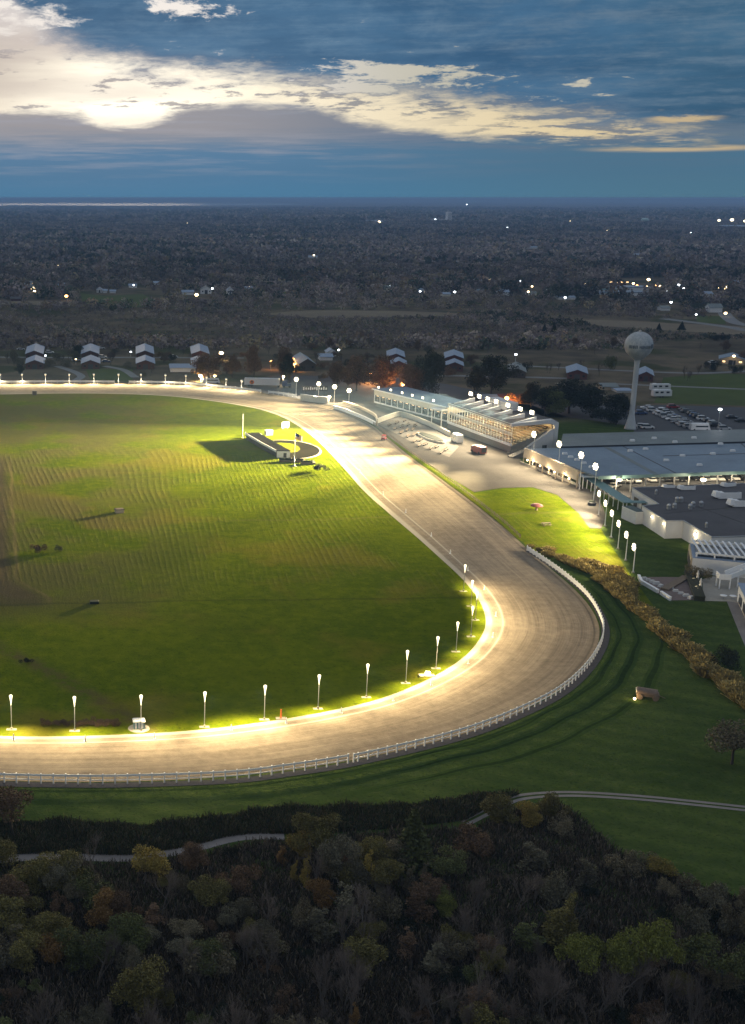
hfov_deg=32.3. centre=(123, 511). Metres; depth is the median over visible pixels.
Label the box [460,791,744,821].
path
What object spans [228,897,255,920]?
leafy tree
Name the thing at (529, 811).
leafy tree
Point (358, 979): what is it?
bare tree
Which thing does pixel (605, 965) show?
bare tree
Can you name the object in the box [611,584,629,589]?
grass clump
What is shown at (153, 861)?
leafy tree
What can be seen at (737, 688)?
grass clump
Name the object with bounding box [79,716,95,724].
shrub
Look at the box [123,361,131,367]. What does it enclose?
shrub
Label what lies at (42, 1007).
bare tree
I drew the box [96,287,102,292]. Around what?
house
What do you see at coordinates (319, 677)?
lamp post
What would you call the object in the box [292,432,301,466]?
flagpole
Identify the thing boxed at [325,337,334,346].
leafy tree
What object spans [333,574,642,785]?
mown band
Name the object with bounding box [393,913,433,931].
shrub
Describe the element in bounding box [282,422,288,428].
sign board
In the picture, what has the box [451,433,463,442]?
delivery van
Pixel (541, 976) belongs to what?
bare tree
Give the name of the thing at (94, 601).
pump box
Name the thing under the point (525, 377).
road
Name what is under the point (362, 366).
leafy tree
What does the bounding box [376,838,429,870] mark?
leafy tree
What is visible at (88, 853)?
bare tree
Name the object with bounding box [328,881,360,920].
leafy tree
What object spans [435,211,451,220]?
tower block
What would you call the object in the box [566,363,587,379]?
horse barn
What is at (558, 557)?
grass clump
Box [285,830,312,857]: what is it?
leafy tree
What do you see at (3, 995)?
shrub
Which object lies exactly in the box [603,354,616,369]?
shrub
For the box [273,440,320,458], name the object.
planting bed
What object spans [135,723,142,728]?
door panel
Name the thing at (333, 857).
leafy tree
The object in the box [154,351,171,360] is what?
leafy tree
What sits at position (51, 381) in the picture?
rail fence
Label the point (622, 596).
grass clump
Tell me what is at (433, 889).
leafy tree
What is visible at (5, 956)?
leafy tree
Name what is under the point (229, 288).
house
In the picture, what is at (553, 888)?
shrub
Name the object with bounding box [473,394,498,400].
house
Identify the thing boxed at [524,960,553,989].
bare tree
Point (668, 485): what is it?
air handler
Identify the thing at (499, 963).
leafy tree
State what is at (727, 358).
house
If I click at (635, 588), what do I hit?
grass clump
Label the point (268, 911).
bare tree
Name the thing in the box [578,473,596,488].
kiosk awning
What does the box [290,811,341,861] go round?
leafy tree
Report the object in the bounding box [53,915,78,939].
leafy tree
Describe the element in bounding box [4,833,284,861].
path
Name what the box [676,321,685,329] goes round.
spruce tree
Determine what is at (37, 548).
shrub
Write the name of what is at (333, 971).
shrub
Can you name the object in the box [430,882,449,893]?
shrub
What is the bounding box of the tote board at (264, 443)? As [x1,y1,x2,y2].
[245,432,289,457]
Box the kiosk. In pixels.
[128,718,149,732]
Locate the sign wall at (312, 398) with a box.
[300,394,327,403]
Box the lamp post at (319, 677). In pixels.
[313,674,322,709]
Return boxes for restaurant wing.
[737,583,744,616]
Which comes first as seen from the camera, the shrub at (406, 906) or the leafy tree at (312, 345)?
the shrub at (406, 906)
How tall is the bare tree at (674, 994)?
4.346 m
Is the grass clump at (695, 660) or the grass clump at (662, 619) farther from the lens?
the grass clump at (662, 619)
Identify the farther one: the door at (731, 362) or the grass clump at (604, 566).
the door at (731, 362)
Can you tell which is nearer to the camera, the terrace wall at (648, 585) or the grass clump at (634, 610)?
the grass clump at (634, 610)
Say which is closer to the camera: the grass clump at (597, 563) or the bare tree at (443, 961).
the bare tree at (443, 961)
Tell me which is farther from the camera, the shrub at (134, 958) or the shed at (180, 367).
the shed at (180, 367)
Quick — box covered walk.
[582,478,633,509]
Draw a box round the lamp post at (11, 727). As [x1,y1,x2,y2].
[6,695,16,729]
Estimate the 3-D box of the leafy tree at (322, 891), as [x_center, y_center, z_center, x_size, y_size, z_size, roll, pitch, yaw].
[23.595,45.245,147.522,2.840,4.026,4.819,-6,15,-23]
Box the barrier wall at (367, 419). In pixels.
[333,405,375,424]
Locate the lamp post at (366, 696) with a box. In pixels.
[361,664,370,697]
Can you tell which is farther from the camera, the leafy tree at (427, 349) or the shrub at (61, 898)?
the leafy tree at (427, 349)
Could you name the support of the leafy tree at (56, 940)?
on the ground at (650, 746)
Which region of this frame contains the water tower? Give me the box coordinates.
[624,330,653,429]
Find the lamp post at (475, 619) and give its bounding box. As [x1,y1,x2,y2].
[471,591,479,620]
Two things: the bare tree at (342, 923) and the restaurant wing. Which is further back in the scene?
the restaurant wing
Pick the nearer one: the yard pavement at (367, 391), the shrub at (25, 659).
the shrub at (25, 659)
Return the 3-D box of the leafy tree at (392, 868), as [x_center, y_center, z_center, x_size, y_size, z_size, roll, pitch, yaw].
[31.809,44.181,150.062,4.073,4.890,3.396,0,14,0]
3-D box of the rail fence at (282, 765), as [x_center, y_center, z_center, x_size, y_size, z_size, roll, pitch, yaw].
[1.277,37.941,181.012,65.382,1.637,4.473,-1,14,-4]
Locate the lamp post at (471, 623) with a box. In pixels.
[467,607,474,636]
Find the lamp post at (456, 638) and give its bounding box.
[451,622,459,651]
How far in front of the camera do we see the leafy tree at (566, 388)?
483.72 m
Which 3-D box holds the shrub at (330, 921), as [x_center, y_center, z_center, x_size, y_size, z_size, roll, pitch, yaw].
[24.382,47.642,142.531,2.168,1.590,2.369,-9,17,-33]
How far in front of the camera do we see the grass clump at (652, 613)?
249.11 m
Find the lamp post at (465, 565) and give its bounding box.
[460,564,467,591]
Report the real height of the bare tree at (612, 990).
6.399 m
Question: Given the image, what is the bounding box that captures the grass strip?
[384,434,523,541]
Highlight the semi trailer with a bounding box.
[244,377,290,387]
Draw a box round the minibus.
[689,423,710,430]
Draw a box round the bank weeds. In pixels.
[0,787,520,854]
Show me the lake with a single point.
(157, 204)
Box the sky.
[0,0,744,199]
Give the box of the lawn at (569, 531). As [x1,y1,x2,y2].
[475,488,653,606]
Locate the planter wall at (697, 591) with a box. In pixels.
[684,570,705,601]
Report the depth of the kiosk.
197.17 m
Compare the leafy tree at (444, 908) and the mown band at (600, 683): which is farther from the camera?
the mown band at (600, 683)
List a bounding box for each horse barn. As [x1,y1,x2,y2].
[25,343,44,357]
[25,355,44,368]
[81,343,99,357]
[81,355,100,368]
[136,343,153,356]
[136,355,154,368]
[190,343,209,356]
[190,356,207,368]
[386,348,404,361]
[390,357,406,369]
[444,349,463,361]
[445,358,463,371]
[507,362,526,377]
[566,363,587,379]
[638,366,653,381]
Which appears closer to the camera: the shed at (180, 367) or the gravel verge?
the gravel verge
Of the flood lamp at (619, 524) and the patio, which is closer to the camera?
the patio
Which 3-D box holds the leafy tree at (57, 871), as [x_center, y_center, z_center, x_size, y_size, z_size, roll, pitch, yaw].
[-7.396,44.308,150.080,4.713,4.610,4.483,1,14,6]
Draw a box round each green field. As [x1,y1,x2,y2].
[81,293,153,307]
[86,368,132,381]
[654,374,744,405]
[697,316,725,323]
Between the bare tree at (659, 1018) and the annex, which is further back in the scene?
the annex
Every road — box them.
[0,357,243,358]
[54,366,84,379]
[102,366,138,376]
[399,375,566,378]
[530,366,744,373]
[617,383,744,389]
[664,318,744,330]
[718,313,744,325]
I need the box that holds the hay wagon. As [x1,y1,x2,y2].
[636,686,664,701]
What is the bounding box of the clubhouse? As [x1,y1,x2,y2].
[372,386,471,425]
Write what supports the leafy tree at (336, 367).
on the ground at (650, 746)
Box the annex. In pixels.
[621,506,643,523]
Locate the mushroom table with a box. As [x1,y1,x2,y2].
[530,503,542,509]
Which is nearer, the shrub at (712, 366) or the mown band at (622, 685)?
the mown band at (622, 685)
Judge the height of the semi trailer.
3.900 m
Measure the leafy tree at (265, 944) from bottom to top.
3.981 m
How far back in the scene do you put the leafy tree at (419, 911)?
143.68 m
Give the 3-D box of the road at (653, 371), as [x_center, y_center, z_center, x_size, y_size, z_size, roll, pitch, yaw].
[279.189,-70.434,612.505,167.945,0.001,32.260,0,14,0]
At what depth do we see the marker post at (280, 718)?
201.19 m
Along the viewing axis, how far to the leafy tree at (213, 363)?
569.71 m
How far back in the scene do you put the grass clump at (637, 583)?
268.43 m
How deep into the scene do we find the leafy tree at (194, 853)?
154.43 m
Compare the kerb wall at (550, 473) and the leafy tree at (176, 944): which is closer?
the leafy tree at (176, 944)
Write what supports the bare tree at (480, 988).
on the ground at (650, 746)
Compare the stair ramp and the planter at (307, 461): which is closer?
the planter at (307, 461)
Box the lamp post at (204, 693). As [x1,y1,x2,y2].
[199,691,209,727]
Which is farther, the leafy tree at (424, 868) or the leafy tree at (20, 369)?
the leafy tree at (20, 369)
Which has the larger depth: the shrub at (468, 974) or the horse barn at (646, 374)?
the horse barn at (646, 374)
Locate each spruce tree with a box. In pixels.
[391,806,439,881]
[550,321,557,332]
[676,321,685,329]
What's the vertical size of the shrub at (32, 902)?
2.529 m
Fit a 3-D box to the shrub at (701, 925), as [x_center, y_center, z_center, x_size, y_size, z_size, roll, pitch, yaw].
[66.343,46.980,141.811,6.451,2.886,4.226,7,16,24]
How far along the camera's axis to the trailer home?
540.28 m
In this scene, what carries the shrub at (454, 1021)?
on the ground at (650, 746)
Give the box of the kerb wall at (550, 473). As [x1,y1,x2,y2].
[520,461,580,486]
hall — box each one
[292,352,315,370]
[523,429,744,491]
[598,281,648,295]
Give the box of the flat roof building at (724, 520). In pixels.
[631,483,744,547]
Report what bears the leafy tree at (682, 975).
on the ground at (650, 746)
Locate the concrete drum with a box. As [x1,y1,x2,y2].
[588,500,595,505]
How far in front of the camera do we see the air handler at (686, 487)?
339.47 m
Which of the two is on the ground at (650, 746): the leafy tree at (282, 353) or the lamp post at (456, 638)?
the leafy tree at (282, 353)
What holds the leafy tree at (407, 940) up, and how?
on the ground at (650, 746)
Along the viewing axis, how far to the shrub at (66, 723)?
198.96 m
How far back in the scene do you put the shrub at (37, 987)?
132.06 m
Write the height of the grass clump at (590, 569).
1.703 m
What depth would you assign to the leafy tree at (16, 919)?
139.67 m
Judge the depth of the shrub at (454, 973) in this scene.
132.95 m
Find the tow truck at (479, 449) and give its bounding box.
[470,445,486,453]
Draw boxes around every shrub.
[0,988,22,1011]
[0,993,7,1004]
[1,887,44,910]
[8,858,59,895]
[17,978,42,992]
[20,657,33,662]
[29,544,46,552]
[40,718,51,725]
[47,886,74,908]
[50,891,73,912]
[51,719,64,724]
[54,544,62,550]
[56,1004,106,1023]
[59,359,72,366]
[59,719,71,726]
[63,874,102,892]
[71,719,86,726]
[72,865,114,913]
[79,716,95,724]
[91,719,104,726]
[98,718,113,726]
[109,718,121,725]
[114,940,141,971]
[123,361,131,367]
[152,982,175,1009]
[164,868,189,894]
[168,354,175,359]
[182,932,235,979]
[185,1011,213,1023]
[197,916,217,930]
[205,1002,228,1023]
[213,863,261,896]
[217,942,239,960]
[220,846,239,856]
[266,1013,326,1023]
[270,846,297,858]
[272,984,301,1015]
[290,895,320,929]
[312,463,329,470]
[315,362,329,367]
[317,373,327,378]
[317,967,344,982]
[326,919,346,935]
[331,352,342,355]
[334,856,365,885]
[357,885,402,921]
[371,941,396,960]
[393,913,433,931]
[394,902,410,913]
[406,884,421,896]
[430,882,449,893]
[437,1016,461,1023]
[439,966,475,989]
[444,365,456,375]
[452,821,494,857]
[462,961,484,985]
[495,340,505,348]
[506,393,526,403]
[517,362,532,370]
[534,869,576,908]
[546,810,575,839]
[554,901,603,917]
[581,883,599,896]
[589,406,619,422]
[602,849,659,878]
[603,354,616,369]
[604,1004,646,1023]
[626,999,665,1023]
[654,906,671,919]
[656,877,680,900]
[674,901,735,935]
[676,877,700,894]
[677,871,730,915]
[684,562,713,579]
[703,359,722,369]
[708,335,719,340]
[708,906,738,928]
[710,644,741,669]
[718,335,730,339]
[720,902,744,941]
[728,364,742,372]
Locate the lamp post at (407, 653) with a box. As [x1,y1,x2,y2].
[401,650,410,683]
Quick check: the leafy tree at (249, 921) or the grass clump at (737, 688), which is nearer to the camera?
the leafy tree at (249, 921)
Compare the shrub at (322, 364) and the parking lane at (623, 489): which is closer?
the parking lane at (623, 489)
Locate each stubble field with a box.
[2,301,75,304]
[266,310,479,317]
[540,318,744,334]
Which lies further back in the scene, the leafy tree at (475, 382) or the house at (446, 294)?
the house at (446, 294)
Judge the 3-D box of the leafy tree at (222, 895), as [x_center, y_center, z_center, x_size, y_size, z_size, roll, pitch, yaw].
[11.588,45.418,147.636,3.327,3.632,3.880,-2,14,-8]
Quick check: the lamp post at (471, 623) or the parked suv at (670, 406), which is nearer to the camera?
the lamp post at (471, 623)
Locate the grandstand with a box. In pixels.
[447,397,558,452]
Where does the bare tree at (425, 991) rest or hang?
on the ground at (650, 746)
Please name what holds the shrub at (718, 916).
on the ground at (650, 746)
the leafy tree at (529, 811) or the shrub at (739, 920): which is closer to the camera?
the shrub at (739, 920)
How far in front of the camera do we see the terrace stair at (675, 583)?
270.75 m
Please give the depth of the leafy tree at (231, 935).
139.18 m
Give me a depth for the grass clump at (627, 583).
267.53 m
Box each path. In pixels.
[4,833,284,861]
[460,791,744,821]
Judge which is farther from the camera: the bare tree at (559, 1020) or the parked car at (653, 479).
the parked car at (653, 479)
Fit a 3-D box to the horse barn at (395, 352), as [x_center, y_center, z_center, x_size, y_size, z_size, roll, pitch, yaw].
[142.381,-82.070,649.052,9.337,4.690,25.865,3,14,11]
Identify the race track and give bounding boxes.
[0,386,599,781]
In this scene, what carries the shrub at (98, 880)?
on the ground at (650, 746)
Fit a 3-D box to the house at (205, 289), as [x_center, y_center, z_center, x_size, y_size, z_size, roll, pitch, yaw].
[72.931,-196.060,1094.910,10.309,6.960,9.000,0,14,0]
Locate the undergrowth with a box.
[0,798,744,1023]
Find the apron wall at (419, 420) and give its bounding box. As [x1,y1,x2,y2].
[377,412,449,436]
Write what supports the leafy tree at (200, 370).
on the ground at (650, 746)
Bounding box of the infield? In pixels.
[0,393,485,736]
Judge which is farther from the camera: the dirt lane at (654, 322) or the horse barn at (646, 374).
the dirt lane at (654, 322)
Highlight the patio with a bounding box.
[702,576,744,602]
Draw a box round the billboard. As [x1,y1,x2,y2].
[302,386,327,394]
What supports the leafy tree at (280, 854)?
on the ground at (650, 746)
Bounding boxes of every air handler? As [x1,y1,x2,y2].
[662,484,674,487]
[677,485,695,489]
[711,490,741,498]
[720,481,735,486]
[726,498,744,506]
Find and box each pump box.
[89,600,98,603]
[114,508,124,512]
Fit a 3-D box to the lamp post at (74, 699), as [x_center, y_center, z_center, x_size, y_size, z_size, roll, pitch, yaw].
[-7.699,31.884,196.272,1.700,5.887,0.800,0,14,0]
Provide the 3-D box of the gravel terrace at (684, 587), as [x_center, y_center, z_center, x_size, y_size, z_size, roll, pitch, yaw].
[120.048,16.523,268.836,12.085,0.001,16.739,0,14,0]
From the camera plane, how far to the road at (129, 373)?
604.45 m
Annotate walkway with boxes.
[727,601,744,644]
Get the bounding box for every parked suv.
[635,410,647,414]
[640,423,654,428]
[646,407,656,411]
[658,412,669,416]
[666,404,679,408]
[677,421,686,426]
[682,423,688,427]
[696,415,707,419]
[699,476,710,480]
[709,421,722,426]
[710,475,716,480]
[717,425,731,429]
[737,474,744,480]
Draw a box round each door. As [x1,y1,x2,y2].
[574,374,579,379]
[728,360,735,364]
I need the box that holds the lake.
[0,203,309,205]
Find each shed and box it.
[169,364,195,371]
[497,394,529,403]
[596,383,618,389]
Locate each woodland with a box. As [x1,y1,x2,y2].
[0,199,744,221]
[0,205,744,349]
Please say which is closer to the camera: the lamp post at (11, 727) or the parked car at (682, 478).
the lamp post at (11, 727)
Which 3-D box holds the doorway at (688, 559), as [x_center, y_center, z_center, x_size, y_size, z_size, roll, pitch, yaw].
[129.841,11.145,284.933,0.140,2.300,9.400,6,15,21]
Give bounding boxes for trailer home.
[611,388,631,392]
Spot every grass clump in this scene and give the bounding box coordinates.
[540,545,556,552]
[540,549,550,555]
[546,552,558,557]
[554,553,569,561]
[560,557,571,563]
[567,558,582,567]
[568,559,586,566]
[575,562,589,569]
[578,557,592,560]
[580,565,598,573]
[583,559,599,564]
[590,561,608,566]
[590,575,601,581]
[597,563,612,570]
[598,577,614,584]
[599,574,614,579]
[603,584,619,592]
[607,564,623,569]
[608,568,626,572]
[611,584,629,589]
[611,591,621,598]
[614,573,633,580]
[616,587,635,593]
[618,580,636,586]
[618,593,637,599]
[622,600,639,606]
[624,591,638,598]
[625,585,639,590]
[626,605,635,610]
[629,580,641,586]
[630,606,645,614]
[634,603,652,607]
[636,610,650,616]
[637,605,658,612]
[640,613,654,620]
[645,619,668,624]
[646,611,660,616]
[646,622,664,632]
[648,616,668,622]
[653,625,680,637]
[662,627,692,638]
[664,635,689,640]
[666,637,687,650]
[674,641,705,650]
[678,645,706,653]
[681,650,704,660]
[689,652,719,663]
[689,656,715,664]
[689,662,723,677]
[708,669,744,679]
[712,672,741,682]
[717,678,744,691]
[720,685,744,698]
[725,689,744,704]
[736,699,744,708]
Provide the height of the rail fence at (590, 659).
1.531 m
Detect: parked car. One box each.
[609,482,621,487]
[632,478,641,482]
[644,477,656,481]
[663,477,671,481]
[665,416,678,419]
[678,476,686,481]
[679,408,690,412]
[690,476,700,480]
[716,475,724,480]
[722,475,733,480]
[725,414,738,418]
[730,475,740,479]
[734,418,744,421]
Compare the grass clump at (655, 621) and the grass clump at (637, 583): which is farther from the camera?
the grass clump at (637, 583)
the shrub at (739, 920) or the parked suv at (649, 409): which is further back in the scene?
the parked suv at (649, 409)
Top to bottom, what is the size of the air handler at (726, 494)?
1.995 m
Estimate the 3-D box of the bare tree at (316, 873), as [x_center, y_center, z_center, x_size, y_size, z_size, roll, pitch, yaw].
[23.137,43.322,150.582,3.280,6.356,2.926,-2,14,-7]
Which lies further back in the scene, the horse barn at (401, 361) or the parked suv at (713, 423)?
the horse barn at (401, 361)
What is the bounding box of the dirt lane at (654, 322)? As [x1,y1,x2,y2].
[548,319,733,329]
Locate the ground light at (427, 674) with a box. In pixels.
[418,671,434,676]
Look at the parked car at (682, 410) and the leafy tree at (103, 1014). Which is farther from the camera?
the parked car at (682, 410)
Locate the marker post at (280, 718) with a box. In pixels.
[276,709,285,719]
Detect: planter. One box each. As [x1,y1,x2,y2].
[279,458,303,461]
[300,460,315,463]
[418,432,444,443]
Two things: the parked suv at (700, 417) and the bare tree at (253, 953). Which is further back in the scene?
the parked suv at (700, 417)
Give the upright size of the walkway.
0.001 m
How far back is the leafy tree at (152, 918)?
143.56 m
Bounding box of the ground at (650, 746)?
[0,204,744,1023]
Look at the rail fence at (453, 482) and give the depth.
366.67 m
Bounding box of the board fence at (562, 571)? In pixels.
[527,545,603,625]
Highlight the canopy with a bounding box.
[431,407,447,426]
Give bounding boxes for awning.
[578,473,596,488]
[621,500,646,507]
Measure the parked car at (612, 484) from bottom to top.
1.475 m
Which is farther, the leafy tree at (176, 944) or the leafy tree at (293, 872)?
the leafy tree at (293, 872)
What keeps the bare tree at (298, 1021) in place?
on the ground at (650, 746)
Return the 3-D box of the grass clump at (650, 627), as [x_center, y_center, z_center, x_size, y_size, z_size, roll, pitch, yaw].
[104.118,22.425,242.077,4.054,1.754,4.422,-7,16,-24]
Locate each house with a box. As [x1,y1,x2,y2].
[10,297,21,300]
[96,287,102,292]
[128,284,136,287]
[181,290,193,294]
[200,285,211,293]
[226,286,233,294]
[317,353,333,359]
[324,347,335,352]
[440,292,450,295]
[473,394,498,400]
[555,296,575,299]
[657,305,670,310]
[702,291,712,296]
[704,304,722,311]
[719,352,744,364]
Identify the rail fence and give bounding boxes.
[0,380,114,383]
[0,753,348,783]
[129,380,260,392]
[268,390,296,397]
[353,621,604,762]
[373,422,520,537]
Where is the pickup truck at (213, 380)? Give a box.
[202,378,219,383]
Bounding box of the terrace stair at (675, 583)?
[661,575,686,590]
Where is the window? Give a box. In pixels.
[738,594,741,607]
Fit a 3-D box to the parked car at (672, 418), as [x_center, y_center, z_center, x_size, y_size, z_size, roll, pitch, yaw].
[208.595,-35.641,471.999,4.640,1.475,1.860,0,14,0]
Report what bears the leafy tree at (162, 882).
on the ground at (650, 746)
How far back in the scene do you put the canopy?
459.42 m
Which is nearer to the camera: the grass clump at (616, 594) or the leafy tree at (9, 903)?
the leafy tree at (9, 903)
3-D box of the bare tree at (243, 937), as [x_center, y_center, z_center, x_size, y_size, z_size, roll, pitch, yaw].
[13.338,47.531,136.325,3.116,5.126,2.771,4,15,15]
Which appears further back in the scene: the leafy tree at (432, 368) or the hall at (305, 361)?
the hall at (305, 361)
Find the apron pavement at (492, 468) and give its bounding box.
[315,393,606,527]
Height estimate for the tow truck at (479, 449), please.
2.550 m
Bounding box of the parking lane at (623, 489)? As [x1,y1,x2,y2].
[581,474,744,499]
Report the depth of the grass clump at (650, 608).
251.65 m
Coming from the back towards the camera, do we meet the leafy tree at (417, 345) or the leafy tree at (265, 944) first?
the leafy tree at (417, 345)
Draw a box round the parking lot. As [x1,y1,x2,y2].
[634,405,744,431]
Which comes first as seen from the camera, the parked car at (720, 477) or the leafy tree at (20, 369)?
the parked car at (720, 477)
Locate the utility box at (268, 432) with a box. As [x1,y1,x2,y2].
[264,429,272,435]
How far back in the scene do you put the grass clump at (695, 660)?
222.84 m
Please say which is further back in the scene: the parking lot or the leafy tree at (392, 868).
the parking lot
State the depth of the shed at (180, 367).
602.67 m
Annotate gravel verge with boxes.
[0,551,609,787]
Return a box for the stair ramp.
[508,445,529,457]
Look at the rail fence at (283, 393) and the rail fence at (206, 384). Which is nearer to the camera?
the rail fence at (283, 393)
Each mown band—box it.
[326,574,624,778]
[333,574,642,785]
[344,632,666,795]
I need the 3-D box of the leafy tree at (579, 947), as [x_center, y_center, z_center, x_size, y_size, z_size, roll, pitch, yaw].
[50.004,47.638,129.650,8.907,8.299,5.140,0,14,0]
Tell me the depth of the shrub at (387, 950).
138.64 m
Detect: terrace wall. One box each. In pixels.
[637,574,659,592]
[660,591,671,600]
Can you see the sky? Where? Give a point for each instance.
(100, 99)
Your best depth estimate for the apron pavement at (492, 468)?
386.42 m
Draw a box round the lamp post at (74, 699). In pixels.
[69,696,79,731]
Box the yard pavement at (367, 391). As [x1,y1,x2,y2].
[242,376,629,424]
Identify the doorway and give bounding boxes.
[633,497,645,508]
[687,550,690,566]
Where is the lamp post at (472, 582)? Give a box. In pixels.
[466,580,474,606]
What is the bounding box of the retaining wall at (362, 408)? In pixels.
[343,401,377,423]
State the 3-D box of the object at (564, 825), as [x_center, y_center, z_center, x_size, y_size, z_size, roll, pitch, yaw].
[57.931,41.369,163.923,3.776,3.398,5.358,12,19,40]
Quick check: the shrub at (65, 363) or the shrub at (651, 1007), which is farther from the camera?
the shrub at (65, 363)
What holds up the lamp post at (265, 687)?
on the infield
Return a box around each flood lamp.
[531,431,536,464]
[556,441,561,474]
[578,452,584,489]
[593,463,598,499]
[597,491,601,515]
[603,500,607,526]
[610,510,613,537]
[616,520,621,548]
[624,531,628,560]
[631,543,636,572]
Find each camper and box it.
[649,383,670,389]
[651,389,671,397]
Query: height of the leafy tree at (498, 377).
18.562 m
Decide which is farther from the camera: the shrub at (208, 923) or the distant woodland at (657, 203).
the distant woodland at (657, 203)
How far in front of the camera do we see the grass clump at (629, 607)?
253.98 m
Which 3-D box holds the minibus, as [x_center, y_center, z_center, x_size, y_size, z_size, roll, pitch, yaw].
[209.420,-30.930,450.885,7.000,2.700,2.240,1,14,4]
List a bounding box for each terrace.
[379,417,458,456]
[644,577,693,599]
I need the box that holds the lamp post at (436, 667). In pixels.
[431,636,440,668]
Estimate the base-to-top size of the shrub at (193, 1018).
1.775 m
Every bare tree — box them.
[16,981,64,1023]
[80,832,102,878]
[80,929,121,985]
[103,999,111,1021]
[108,933,123,964]
[131,997,165,1023]
[143,868,180,915]
[175,932,202,983]
[183,1008,227,1023]
[208,988,259,1023]
[226,1011,259,1023]
[231,923,257,967]
[244,927,262,969]
[247,924,280,977]
[253,885,280,924]
[290,1010,307,1023]
[302,842,324,890]
[302,949,345,1007]
[331,901,360,949]
[332,944,355,994]
[335,950,374,1008]
[339,971,361,1014]
[344,954,367,993]
[345,879,371,922]
[346,956,371,993]
[351,912,377,928]
[379,882,396,903]
[397,1004,429,1023]
[406,974,458,1023]
[418,982,433,1009]
[431,930,447,963]
[445,901,475,946]
[445,979,475,1018]
[457,999,480,1023]
[468,873,489,919]
[470,956,502,1007]
[475,932,508,967]
[503,872,538,913]
[504,956,517,987]
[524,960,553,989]
[527,954,557,1014]
[527,977,569,1021]
[529,959,574,1014]
[546,1015,572,1023]
[572,992,602,1023]
[592,963,630,1016]
[594,985,620,1018]
[600,955,656,1012]
[601,937,620,987]
[628,943,658,1006]
[639,1007,677,1023]
[655,969,684,1013]
[660,970,688,1005]
[675,969,725,1023]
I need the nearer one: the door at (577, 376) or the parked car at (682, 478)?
the parked car at (682, 478)
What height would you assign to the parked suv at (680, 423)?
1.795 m
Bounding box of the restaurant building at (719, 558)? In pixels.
[687,538,744,577]
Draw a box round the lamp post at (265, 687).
[259,685,268,719]
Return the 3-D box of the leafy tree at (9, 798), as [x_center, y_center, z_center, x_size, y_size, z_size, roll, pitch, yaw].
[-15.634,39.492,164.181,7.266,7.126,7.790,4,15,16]
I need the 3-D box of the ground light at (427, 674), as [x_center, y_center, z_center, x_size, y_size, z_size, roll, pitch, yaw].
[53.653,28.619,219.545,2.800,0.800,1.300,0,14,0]
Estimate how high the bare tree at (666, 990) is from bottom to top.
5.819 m
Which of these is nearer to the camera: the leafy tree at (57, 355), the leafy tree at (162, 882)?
the leafy tree at (162, 882)
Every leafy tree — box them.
[0,785,33,831]
[0,839,18,865]
[0,873,31,907]
[0,893,23,934]
[0,940,22,975]
[0,1016,13,1023]
[3,909,48,935]
[4,924,30,946]
[5,350,18,359]
[7,930,45,972]
[8,855,62,892]
[12,357,24,364]
[15,364,24,374]
[29,910,67,939]
[35,931,74,968]
[37,848,84,886]
[42,857,81,888]
[42,934,65,948]
[44,359,56,366]
[51,352,64,359]
[52,925,114,971]
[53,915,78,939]
[62,884,87,901]
[69,351,81,360]
[71,345,83,353]
[83,886,119,926]
[91,1003,114,1023]
[100,926,126,945]
[105,888,143,920]
[107,910,153,954]
[108,954,168,1016]
[110,348,119,352]
[123,944,145,966]
[131,843,171,883]
[133,923,161,953]
[142,902,166,926]
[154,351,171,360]
[157,876,171,887]
[165,935,195,958]
[167,918,202,936]
[177,841,209,872]
[182,939,197,966]
[187,874,226,907]
[189,936,227,976]
[190,352,228,377]
[190,362,209,378]
[208,878,232,904]
[216,905,237,925]
[216,930,238,948]
[221,354,242,376]
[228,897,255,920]
[238,919,281,953]
[241,916,255,940]
[243,344,262,377]
[245,925,290,957]
[269,346,295,380]
[276,845,288,863]
[279,353,299,382]
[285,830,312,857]
[289,860,301,882]
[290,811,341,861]
[299,856,311,887]
[302,343,318,349]
[304,876,337,908]
[305,907,337,944]
[317,834,363,880]
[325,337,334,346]
[326,852,357,878]
[327,360,344,388]
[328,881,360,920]
[334,859,371,889]
[336,355,371,390]
[340,935,389,978]
[345,1002,361,1023]
[353,921,386,943]
[355,835,394,863]
[358,353,374,360]
[358,354,402,387]
[358,849,378,888]
[371,858,404,893]
[371,859,387,878]
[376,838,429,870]
[393,362,418,388]
[394,926,422,959]
[402,866,417,891]
[402,890,436,924]
[409,873,444,901]
[410,369,425,390]
[413,340,423,349]
[414,349,445,393]
[419,861,431,887]
[420,883,450,911]
[421,941,454,974]
[424,345,432,354]
[429,845,468,880]
[434,892,457,918]
[438,930,479,962]
[440,923,473,944]
[458,985,516,1020]
[458,1001,511,1023]
[464,354,521,393]
[465,354,479,364]
[466,364,485,393]
[474,933,505,963]
[479,791,518,823]
[479,945,508,973]
[509,921,546,952]
[515,841,550,874]
[516,800,542,827]
[520,381,540,407]
[521,385,567,414]
[535,790,570,818]
[537,378,588,413]
[537,390,570,416]
[538,899,586,949]
[554,931,647,997]
[560,891,578,941]
[568,382,613,416]
[571,338,578,343]
[575,857,599,887]
[603,393,635,424]
[606,917,685,1000]
[607,337,618,347]
[608,864,628,884]
[645,855,679,880]
[663,969,694,996]
[670,931,744,1003]
[694,956,744,994]
[704,718,744,764]
[719,340,731,349]
[735,885,744,905]
[738,351,744,357]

